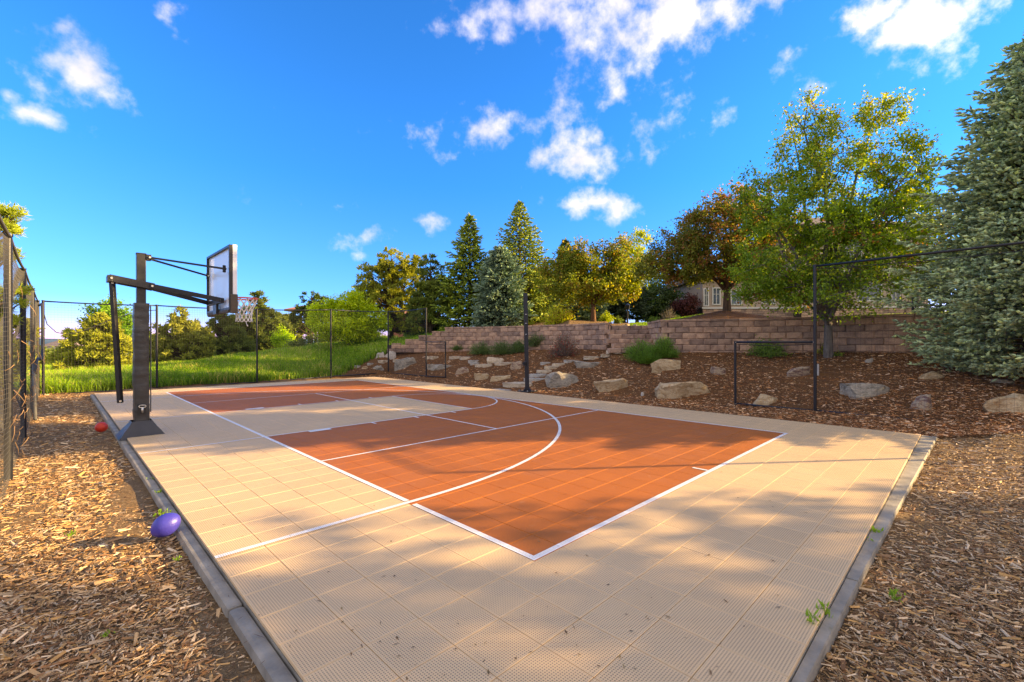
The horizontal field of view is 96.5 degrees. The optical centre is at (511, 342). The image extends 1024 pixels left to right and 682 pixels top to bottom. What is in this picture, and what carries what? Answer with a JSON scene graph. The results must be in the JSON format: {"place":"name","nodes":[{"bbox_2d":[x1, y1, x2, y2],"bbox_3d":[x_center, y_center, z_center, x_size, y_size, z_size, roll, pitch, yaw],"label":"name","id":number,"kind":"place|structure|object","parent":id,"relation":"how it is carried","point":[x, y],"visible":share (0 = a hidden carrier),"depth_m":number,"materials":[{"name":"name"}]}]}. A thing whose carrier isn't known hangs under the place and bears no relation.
{"place":"outdoors","nodes":[
{"label":"outdoors","id":0,"kind":"place"},
{"bbox_2d":[26,338,317,344],"bbox_3d":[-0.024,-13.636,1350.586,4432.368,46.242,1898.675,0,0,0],"label":"hills","id":1,"kind":"structure","parent":0,"point":[48,341],"depth_m":1151.91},
{"bbox_2d":[0,310,1023,681],"bbox_3d":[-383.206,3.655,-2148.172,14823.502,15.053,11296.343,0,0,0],"label":"ground","id":2,"kind":"structure","parent":0,"point":[132,492],"depth_m":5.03,"materials":[{"name":"wood"}]},
{"bbox_2d":[0,201,34,345],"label":"tree","id":3,"kind":"object","parent":2,"relation":"on","point":[9,215],"visible":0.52,"depth_m":7.13,"materials":[{"name":"green plant"}]},
{"bbox_2d":[0,316,45,399],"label":"tree","id":4,"kind":"object","parent":2,"relation":"on","point":[27,332],"visible":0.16,"depth_m":12.72,"materials":[{"name":"green plant"}]},
{"bbox_2d":[0,215,46,505],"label":"fence","id":5,"kind":"object","parent":2,"relation":"on","point":[10,285],"visible":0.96,"depth_m":6.36,"materials":[{"name":"metal"}]},
{"bbox_2d":[27,345,53,364],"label":"tree","id":6,"kind":"object","parent":2,"relation":"on","point":[48,351],"visible":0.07,"depth_m":60.23,"materials":[{"name":"green plant"}]},
{"bbox_2d":[45,340,82,348],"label":"house","id":7,"kind":"structure","parent":2,"relation":"on","point":[48,345],"depth_m":190.82,"materials":[{"name":"beige"}]},
{"bbox_2d":[45,311,132,370],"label":"tree","id":8,"kind":"object","parent":2,"relation":"on","point":[99,348],"visible":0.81,"depth_m":20.98,"materials":[{"name":"green plant"}]},
{"bbox_2d":[95,422,107,431],"bbox_3d":[-7.093,1.467,7.900,0.180,0.176,0.180,0,0,0],"label":"ball","id":9,"kind":"object","parent":2,"relation":"on","point":[101,426],"visible":1,"depth_m":7.85,"materials":[{"name":"red rubber"}]},
{"bbox_2d":[74,294,132,344],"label":"tree","id":10,"kind":"object","parent":2,"relation":"on","point":[126,325],"visible":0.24,"depth_m":33.53,"materials":[{"name":"green plant"}]},
{"bbox_2d":[153,508,176,516],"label":"weed","id":11,"kind":"object","parent":2,"relation":"on","point":[159,512],"visible":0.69,"depth_m":4.06,"materials":[{"name":"green plant"}]},
{"bbox_2d":[150,513,180,536],"bbox_3d":[-2.770,1.463,3.660,0.182,0.179,0.182,0,0,15],"label":"ball","id":12,"kind":"object","parent":2,"relation":"on","point":[166,524],"visible":1,"depth_m":3.61,"materials":[{"name":"purple plastic"}]},
{"bbox_2d":[149,304,219,361],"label":"tree","id":13,"kind":"object","parent":2,"relation":"on","point":[203,346],"visible":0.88,"depth_m":23.57,"materials":[{"name":"green plant"}]},
{"bbox_2d":[13,335,398,394],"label":"tall grass","id":14,"kind":"structure","parent":2,"relation":"on","point":[199,371],"depth_m":19.54,"materials":[{"name":"plant"}]},
{"bbox_2d":[203,313,255,354],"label":"tree","id":15,"kind":"object","parent":2,"relation":"on","point":[230,342],"visible":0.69,"depth_m":28.65,"materials":[{"name":"green plant"}]},
{"bbox_2d":[41,300,426,394],"bbox_3d":[-8.962,0.081,16.821,11.690,3.140,3.273,0,0,-45],"label":"fence","id":16,"kind":"object","parent":2,"relation":"on","point":[156,348],"visible":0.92,"depth_m":17.55,"materials":[{"name":"metal"}]},
{"bbox_2d":[217,289,293,350],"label":"tree","id":17,"kind":"object","parent":2,"relation":"on","point":[272,320],"visible":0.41,"depth_m":32.48,"materials":[{"name":"green plant"}]},
{"bbox_2d":[266,323,296,347],"bbox_3d":[-15.365,-0.156,30.952,2.242,2.336,1.808,0,0,0],"label":"bush","id":18,"kind":"object","parent":2,"relation":"on","point":[277,339],"visible":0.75,"depth_m":30.79,"materials":[{"name":"green plant"}]},
{"bbox_2d":[280,312,309,342],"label":"tree","id":19,"kind":"object","parent":2,"relation":"on","point":[299,333],"visible":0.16,"depth_m":43.87,"materials":[{"name":"green plant"}]},
{"bbox_2d":[279,334,319,346],"bbox_3d":[-13.595,-0.009,29.453,2.236,1.336,2.187,0,0,0],"label":"shrub","id":20,"kind":"object","parent":2,"relation":"on","point":[297,345],"visible":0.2,"depth_m":29.14,"materials":[{"name":"green plant"}]},
{"bbox_2d":[284,305,316,342],"bbox_3d":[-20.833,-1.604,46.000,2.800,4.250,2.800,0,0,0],"label":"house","id":21,"kind":"structure","parent":2,"relation":"on","point":[292,308],"depth_m":45.00,"materials":[{"name":"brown wood"}]},
{"bbox_2d":[288,291,327,342],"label":"tree","id":22,"kind":"object","parent":2,"relation":"on","point":[294,318],"visible":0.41,"depth_m":35.67,"materials":[{"name":"green plant"}]},
{"bbox_2d":[310,331,341,342],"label":"shrub","id":23,"kind":"object","parent":2,"relation":"on","point":[314,337],"visible":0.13,"depth_m":34.17,"materials":[{"name":"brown plant"}]},
{"bbox_2d":[300,284,392,344],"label":"tree","id":24,"kind":"object","parent":2,"relation":"on","point":[352,300],"visible":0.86,"depth_m":26.86,"materials":[{"name":"green plant"}]},
{"bbox_2d":[384,351,395,359],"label":"boulder","id":25,"kind":"object","parent":2,"relation":"on","point":[391,354],"visible":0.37,"depth_m":23.20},
{"bbox_2d":[352,246,428,339],"bbox_3d":[-8.105,-3.053,29.950,4.758,6.504,3.922,0,0,26],"label":"tree","id":26,"kind":"object","parent":2,"relation":"on","point":[389,294],"visible":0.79,"depth_m":29.48,"materials":[{"name":"green plant"}]},
{"bbox_2d":[394,357,415,370],"bbox_3d":[-5.125,1.532,22.009,1.072,1.629,0.570,0,0,-13],"label":"boulder","id":27,"kind":"object","parent":2,"relation":"on","point":[406,361],"visible":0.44,"depth_m":21.84,"materials":[{"name":"stone"}]},
{"bbox_2d":[399,321,424,335],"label":"shrub","id":28,"kind":"object","parent":2,"relation":"on","point":[415,333],"visible":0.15,"depth_m":32.22,"materials":[{"name":"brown plant"}]},
{"bbox_2d":[385,326,451,344],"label":"lawn grass","id":29,"kind":"structure","parent":2,"relation":"on","point":[401,339],"depth_m":27.78,"materials":[{"name":"plant"}]},
{"bbox_2d":[405,253,452,332],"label":"tree","id":30,"kind":"object","parent":2,"relation":"on","point":[420,299],"visible":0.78,"depth_m":27.55,"materials":[{"name":"green plant"}]},
{"bbox_2d":[425,341,445,377],"bbox_3d":[-3.219,0.726,19.250,1.318,1.530,0.063,0,0,40],"label":"fence","id":31,"kind":"object","parent":2,"relation":"on","point":[445,360],"visible":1,"depth_m":19.01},
{"bbox_2d":[419,319,451,332],"bbox_3d":[-5.116,-1.270,30.981,2.557,1.513,2.319,0,0,17],"label":"shrub","id":32,"kind":"object","parent":2,"relation":"on","point":[435,328],"visible":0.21,"depth_m":30.41,"materials":[{"name":"green plant"}]},
{"bbox_2d":[427,364,450,370],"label":"boulder","id":33,"kind":"object","parent":2,"relation":"on","point":[433,367],"visible":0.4,"depth_m":20.33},
{"bbox_2d":[450,344,463,350],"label":"lavender","id":34,"kind":"object","parent":2,"relation":"on","point":[456,348],"visible":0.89,"depth_m":23.09,"materials":[{"name":"green plant"}]},
{"bbox_2d":[455,367,468,374],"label":"boulder","id":35,"kind":"object","parent":2,"relation":"on","point":[462,370],"visible":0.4,"depth_m":18.93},
{"bbox_2d":[428,212,497,329],"bbox_3d":[-2.492,-4.002,27.627,5.076,7.582,4.680,0,0,28],"label":"spruce","id":36,"kind":"object","parent":2,"relation":"on","point":[464,278],"visible":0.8,"depth_m":26.93,"materials":[{"name":"green plant"}]},
{"bbox_2d":[465,339,492,354],"bbox_3d":[-1.487,0.213,21.816,1.504,0.777,1.243,0,0,0],"label":"shrub","id":37,"kind":"object","parent":2,"relation":"on","point":[483,349],"visible":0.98,"depth_m":21.66,"materials":[{"name":"green plant"}]},
{"bbox_2d":[474,373,488,379],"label":"boulder","id":38,"kind":"object","parent":2,"relation":"on","point":[478,376],"visible":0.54,"depth_m":17.49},
{"bbox_2d":[475,364,492,367],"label":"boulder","id":39,"kind":"object","parent":2,"relation":"on","point":[483,365],"visible":0.88,"depth_m":19.36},
{"bbox_2d":[487,357,503,363],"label":"boulder","id":40,"kind":"object","parent":2,"relation":"on","point":[491,360],"visible":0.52,"depth_m":19.77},
{"bbox_2d":[387,323,613,353],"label":"retaining wall","id":41,"kind":"structure","parent":2,"relation":"on","point":[590,336],"depth_m":21.89,"materials":[{"name":"stone"}]},
{"bbox_2d":[490,375,510,381],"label":"boulder","id":42,"kind":"object","parent":2,"relation":"on","point":[495,378],"visible":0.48,"depth_m":16.86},
{"bbox_2d":[486,340,515,354],"bbox_3d":[-0.330,0.168,21.105,1.671,0.829,1.227,0,0,0],"label":"shrub","id":43,"kind":"object","parent":2,"relation":"on","point":[500,349],"visible":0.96,"depth_m":20.95,"materials":[{"name":"green plant"}]},
{"bbox_2d":[494,362,511,365],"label":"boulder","id":44,"kind":"object","parent":2,"relation":"on","point":[500,363],"visible":0.73,"depth_m":19.15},
{"bbox_2d":[469,244,537,326],"bbox_3d":[-0.465,-2.839,25.243,3.848,5.149,3.835,0,0,0],"label":"spruce","id":45,"kind":"object","parent":2,"relation":"on","point":[499,266],"visible":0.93,"depth_m":24.48,"materials":[{"name":"green plant"}]},
{"bbox_2d":[90,377,936,681],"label":"court","id":46,"kind":"object","parent":2,"relation":"on","point":[474,495],"visible":0.94,"depth_m":3.70,"materials":[{"name":"plastic"}]},
{"bbox_2d":[106,244,258,440],"bbox_3d":[-5.672,-0.052,8.083,1.597,3.178,2.077,0,0,66],"label":"basketball hoop","id":47,"kind":"object","parent":46,"relation":"on","point":[221,297],"visible":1,"depth_m":7.44,"materials":[{"name":"black metal"}]},
{"bbox_2d":[203,434,873,679],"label":"leaf litter","id":48,"kind":"object","parent":46,"relation":"on","point":[488,671],"visible":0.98,"depth_m":2.34,"materials":[{"name":"brown plant"}]},
{"bbox_2d":[805,608,820,625],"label":"weed","id":49,"kind":"object","parent":46,"relation":"on","point":[810,618],"visible":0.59,"depth_m":2.46,"materials":[{"name":"green plant"}]},
{"bbox_2d":[816,599,833,616],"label":"weed","id":50,"kind":"object","parent":46,"relation":"on","point":[827,610],"visible":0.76,"depth_m":2.54,"materials":[{"name":"green plant"}]},
{"bbox_2d":[864,523,883,532],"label":"weed","id":51,"kind":"object","parent":46,"relation":"on","point":[874,529],"visible":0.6,"depth_m":3.63,"materials":[{"name":"green plant"}]},
{"bbox_2d":[510,361,522,369],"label":"boulder","id":52,"kind":"object","parent":2,"relation":"on","point":[516,365],"visible":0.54,"depth_m":18.12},
{"bbox_2d":[502,382,531,387],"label":"stepping stone","id":53,"kind":"object","parent":2,"relation":"on","point":[513,384],"visible":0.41,"depth_m":15.38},
{"bbox_2d":[511,339,523,352],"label":"lavender","id":54,"kind":"object","parent":2,"relation":"on","point":[517,346],"visible":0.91,"depth_m":20.80,"materials":[{"name":"green plant"}]},
{"bbox_2d":[478,200,569,324],"bbox_3d":[0.569,-4.499,27.476,6.080,8.106,6.183,0,0,0],"label":"spruce","id":55,"kind":"object","parent":2,"relation":"on","point":[513,243],"visible":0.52,"depth_m":26.94,"materials":[{"name":"green plant"}]},
{"bbox_2d":[517,293,536,392],"bbox_3d":[0.458,0.004,13.836,0.440,2.983,0.440,0,0,-45],"label":"black post","id":56,"kind":"object","parent":2,"relation":"on","point":[527,389],"visible":0.99,"depth_m":13.78,"materials":[{"name":"metal"}]},
{"bbox_2d":[521,330,545,346],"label":"lavender","id":57,"kind":"object","parent":2,"relation":"on","point":[533,342],"visible":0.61,"depth_m":20.64,"materials":[{"name":"green plant"}]},
{"bbox_2d":[524,378,544,381],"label":"stepping stone","id":58,"kind":"object","parent":2,"relation":"on","point":[533,379],"visible":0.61,"depth_m":15.85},
{"bbox_2d":[529,374,547,376],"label":"stepping stone","id":59,"kind":"object","parent":2,"relation":"on","point":[536,375],"visible":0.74,"depth_m":16.33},
{"bbox_2d":[536,370,551,373],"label":"stepping stone","id":60,"kind":"object","parent":2,"relation":"on","point":[542,371],"visible":0.91,"depth_m":16.73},
{"bbox_2d":[523,275,569,322],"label":"spruce","id":61,"kind":"object","parent":2,"relation":"on","point":[553,301],"visible":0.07,"depth_m":28.64,"materials":[{"name":"green plant"}]},
{"bbox_2d":[544,366,558,369],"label":"stepping stone","id":62,"kind":"object","parent":2,"relation":"on","point":[549,367],"visible":0.86,"depth_m":17.08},
{"bbox_2d":[541,302,578,324],"bbox_3d":[2.430,-1.400,22.932,1.916,1.346,1.758,0,0,40],"label":"shrub","id":63,"kind":"object","parent":2,"relation":"on","point":[562,316],"visible":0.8,"depth_m":22.66,"materials":[{"name":"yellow plant"}]},
{"bbox_2d":[545,371,578,387],"bbox_3d":[1.725,1.603,14.925,1.182,1.324,0.694,0,0,-13],"label":"boulder","id":64,"kind":"object","parent":2,"relation":"on","point":[556,379],"visible":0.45,"depth_m":14.69,"materials":[{"name":"stone"}]},
{"bbox_2d":[553,237,570,310],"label":"tree","id":65,"kind":"object","parent":2,"relation":"on","point":[565,242],"visible":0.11,"depth_m":31.78,"materials":[{"name":"green plant"}]},
{"bbox_2d":[546,330,582,357],"bbox_3d":[2.078,0.071,18.715,1.674,1.120,1.560,0,0,0],"label":"barberry","id":66,"kind":"object","parent":2,"relation":"on","point":[560,348],"visible":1,"depth_m":18.57,"materials":[{"name":"brown plant"}]},
{"bbox_2d":[560,291,608,320],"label":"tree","id":67,"kind":"object","parent":2,"relation":"on","point":[583,313],"visible":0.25,"depth_m":30.03,"materials":[{"name":"green plant"}]},
{"bbox_2d":[573,360,600,367],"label":"boulder","id":68,"kind":"object","parent":2,"relation":"on","point":[580,364],"visible":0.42,"depth_m":16.41,"materials":[{"name":"stone"}]},
{"bbox_2d":[530,231,651,321],"bbox_3d":[3.952,-3.125,22.644,5.073,4.690,5.444,0,0,44],"label":"tree","id":69,"kind":"object","parent":2,"relation":"on","point":[595,283],"visible":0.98,"depth_m":22.07,"materials":[{"name":"green plant"}]},
{"bbox_2d":[583,356,599,359],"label":"stepping stone","id":70,"kind":"object","parent":2,"relation":"on","point":[589,357],"visible":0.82,"depth_m":17.27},
{"bbox_2d":[598,312,615,321],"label":"shrub","id":71,"kind":"object","parent":2,"relation":"on","point":[607,318],"visible":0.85,"depth_m":23.36,"materials":[{"name":"yellow plant"}]},
{"bbox_2d":[593,378,627,392],"bbox_3d":[2.927,1.523,13.470,1.030,0.964,0.689,0,0,-7],"label":"boulder","id":72,"kind":"object","parent":2,"relation":"on","point":[609,385],"visible":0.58,"depth_m":13.27,"materials":[{"name":"stone"}]},
{"bbox_2d":[612,315,624,323],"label":"shrub","id":73,"kind":"object","parent":2,"relation":"on","point":[617,320],"visible":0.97,"depth_m":23.91,"materials":[{"name":"green plant"}]},
{"bbox_2d":[603,255,653,322],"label":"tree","id":74,"kind":"object","parent":2,"relation":"on","point":[617,310],"visible":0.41,"depth_m":32.31,"materials":[{"name":"green plant"}]},
{"bbox_2d":[603,326,654,352],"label":"retaining wall","id":75,"kind":"structure","parent":2,"relation":"on","point":[621,338],"depth_m":17.71,"materials":[{"name":"stone"}]},
{"bbox_2d":[619,337,657,361],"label":"juniper","id":76,"kind":"object","parent":2,"relation":"on","point":[633,350],"visible":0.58,"depth_m":15.74,"materials":[{"name":"green plant"}]},
{"bbox_2d":[615,225,668,322],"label":"tree","id":77,"kind":"object","parent":2,"relation":"on","point":[641,234],"visible":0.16,"depth_m":39.43,"materials":[{"name":"yellow plant"}]},
{"bbox_2d":[636,346,660,363],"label":"juniper","id":78,"kind":"object","parent":2,"relation":"on","point":[649,359],"visible":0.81,"depth_m":15.31,"materials":[{"name":"green plant"}]},
{"bbox_2d":[647,319,667,342],"bbox_3d":[5.498,0.007,17.367,0.321,1.616,2.547,0,0,5],"label":"wall return","id":79,"kind":"object","parent":2,"relation":"on","point":[654,327],"depth_m":16.70,"materials":[{"name":"stone"}]},
{"bbox_2d":[638,277,689,321],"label":"tree","id":80,"kind":"object","parent":2,"relation":"on","point":[661,305],"visible":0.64,"depth_m":33.49,"materials":[{"name":"green plant"}]},
{"bbox_2d":[648,335,680,357],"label":"juniper","id":81,"kind":"object","parent":2,"relation":"on","point":[663,348],"visible":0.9,"depth_m":15.31,"materials":[{"name":"green plant"}]},
{"bbox_2d":[650,359,680,373],"bbox_3d":[4.805,0.940,14.356,0.920,0.839,0.546,0,0,3],"label":"boulder","id":82,"kind":"object","parent":2,"relation":"on","point":[659,366],"visible":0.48,"depth_m":14.18,"materials":[{"name":"stone"}]},
{"bbox_2d":[659,303,676,319],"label":"shrub","id":83,"kind":"object","parent":2,"relation":"on","point":[669,315],"visible":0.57,"depth_m":27.90,"materials":[{"name":"grey plant"}]},
{"bbox_2d":[654,382,709,398],"bbox_3d":[4.564,1.569,12.114,1.581,1.107,0.873,0,0,-8],"label":"boulder","id":84,"kind":"object","parent":2,"relation":"on","point":[672,390],"visible":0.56,"depth_m":11.78,"materials":[{"name":"stone"}]},
{"bbox_2d":[670,292,703,316],"bbox_3d":[11.767,-2.356,31.128,2.388,2.442,2.424,0,0,0],"label":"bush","id":85,"kind":"object","parent":2,"relation":"on","point":[685,307],"visible":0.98,"depth_m":30.64,"materials":[{"name":"red plant"}]},
{"bbox_2d":[352,349,1023,436],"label":"bark mulch","id":86,"kind":"object","parent":2,"relation":"on","point":[909,422],"visible":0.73,"depth_m":10.30,"materials":[{"name":"brown wood"}]},
{"bbox_2d":[626,176,806,310],"bbox_3d":[8.483,-3.833,18.609,7.554,5.588,4.548,0,0,0],"label":"tree","id":87,"kind":"object","parent":2,"relation":"on","point":[689,251],"visible":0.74,"depth_m":18.11,"materials":[{"name":"green plant"}]},
{"bbox_2d":[710,366,725,374],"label":"boulder","id":88,"kind":"object","parent":2,"relation":"on","point":[719,370],"visible":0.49,"depth_m":13.22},
{"bbox_2d":[753,394,777,404],"bbox_3d":[5.861,1.506,10.494,0.700,0.641,0.391,0,0,0],"label":"boulder","id":89,"kind":"object","parent":2,"relation":"on","point":[766,399],"visible":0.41,"depth_m":10.43,"materials":[{"name":"stone"}]},
{"bbox_2d":[743,334,792,357],"bbox_3d":[8.187,0.126,14.713,1.375,0.781,1.392,0,0,0],"label":"shrub","id":90,"kind":"object","parent":2,"relation":"on","point":[765,351],"visible":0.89,"depth_m":14.49,"materials":[{"name":"green plant"}]},
{"bbox_2d":[734,341,813,410],"bbox_3d":[5.754,0.725,10.127,0.063,1.500,1.603,0,0,-45],"label":"fence","id":91,"kind":"object","parent":2,"relation":"on","point":[735,372],"visible":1,"depth_m":10.24,"materials":[{"name":"metal"}]},
{"bbox_2d":[658,218,927,316],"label":"house","id":92,"kind":"structure","parent":2,"relation":"on","point":[712,299],"depth_m":30.95,"materials":[{"name":"beige paint"}]},
{"bbox_2d":[703,288,708,306],"bbox_3d":[13.145,-3.038,30.973,0.360,1.240,0.095,0,0,0],"label":"window","id":93,"kind":"structure","parent":92,"relation":"in","point":[705,293],"depth_m":30.96,"materials":[{"name":"grey"}]},
{"bbox_2d":[712,287,720,304],"bbox_3d":[13.839,-3.114,30.973,0.560,1.190,0.095,0,0,0],"label":"window","id":94,"kind":"structure","parent":92,"relation":"in","point":[716,293],"depth_m":30.98,"materials":[{"name":"grey"}]},
{"bbox_2d":[730,290,741,304],"bbox_3d":[15.189,-3.042,30.973,0.790,1.040,0.095,0,0,0],"label":"window","id":95,"kind":"structure","parent":92,"relation":"in","point":[735,302],"depth_m":30.98,"materials":[{"name":"grey"}]},
{"bbox_2d":[857,279,881,301],"bbox_3d":[23.588,-3.456,30.172,1.640,1.540,0.095,0,0,0],"label":"window","id":96,"kind":"structure","parent":92,"relation":"in","point":[867,297],"depth_m":30.18,"materials":[{"name":"grey"}]},
{"bbox_2d":[890,286,900,300],"bbox_3d":[25.316,-3.359,30.172,0.640,1.340,0.095,0,0,0],"label":"window","id":97,"kind":"structure","parent":92,"relation":"in","point":[893,297],"depth_m":30.18,"materials":[{"name":"grey"}]},
{"bbox_2d":[787,366,810,376],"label":"boulder","id":98,"kind":"object","parent":2,"relation":"on","point":[803,371],"visible":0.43,"depth_m":12.11,"materials":[{"name":"stone"}]},
{"bbox_2d":[661,313,999,352],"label":"retaining wall","id":99,"kind":"structure","parent":2,"relation":"on","point":[706,335],"depth_m":14.89,"materials":[{"name":"stone"}]},
{"bbox_2d":[721,83,960,357],"bbox_3d":[9.717,-3.517,13.638,6.661,8.446,4.913,0,0,0],"label":"tree","id":100,"kind":"object","parent":2,"relation":"on","point":[848,217],"visible":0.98,"depth_m":13.29,"materials":[{"name":"green plant"}]},
{"bbox_2d":[839,383,889,398],"bbox_3d":[7.872,1.346,10.163,0.952,0.891,0.603,0,0,2],"label":"boulder","id":101,"kind":"object","parent":2,"relation":"on","point":[860,390],"visible":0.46,"depth_m":10.00,"materials":[{"name":"stone"}]},
{"bbox_2d":[888,588,905,602],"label":"weed","id":102,"kind":"object","parent":2,"relation":"on","point":[891,592],"visible":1,"depth_m":2.72,"materials":[{"name":"green plant"}]},
{"bbox_2d":[813,241,1023,426],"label":"fence","id":103,"kind":"object","parent":2,"relation":"on","point":[815,364],"visible":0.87,"depth_m":8.64,"materials":[{"name":"metal"}]},
{"bbox_2d":[910,394,932,410],"bbox_3d":[8.107,1.410,9.026,0.515,0.798,0.340,0,0,-34],"label":"boulder","id":104,"kind":"object","parent":2,"relation":"on","point":[919,400],"visible":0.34,"depth_m":8.88,"materials":[{"name":"stone"}]},
{"bbox_2d":[875,188,971,311],"bbox_3d":[17.934,-3.637,19.114,4.958,5.464,4.264,0,0,0],"label":"tree","id":105,"kind":"object","parent":2,"relation":"on","point":[911,240],"visible":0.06,"depth_m":19.11,"materials":[{"name":"green plant"}]},
{"bbox_2d":[918,371,944,378],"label":"boulder","id":106,"kind":"object","parent":2,"relation":"on","point":[930,374],"visible":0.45,"depth_m":10.54,"materials":[{"name":"stone"}]},
{"bbox_2d":[868,32,1023,381],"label":"spruce","id":107,"kind":"object","parent":2,"relation":"on","point":[994,200],"visible":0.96,"depth_m":9.98,"materials":[{"name":"green plant"}]},
{"bbox_2d":[990,379,1014,382],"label":"boulder","id":108,"kind":"object","parent":2,"relation":"on","point":[1003,381],"visible":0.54,"depth_m":9.89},
{"bbox_2d":[982,393,1023,413],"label":"boulder","id":109,"kind":"object","parent":2,"relation":"on","point":[1011,402],"visible":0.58,"depth_m":8.29,"materials":[{"name":"stone"}]},
{"bbox_2d":[0,0,1023,339],"label":"sky","id":110,"kind":"structure","parent":0,"point":[310,138],"materials":[{"name":"blue"}]},
{"bbox_2d":[630,313,703,325],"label":"lawn grass","id":111,"kind":"structure","parent":0,"point":[641,323],"depth_m":22.04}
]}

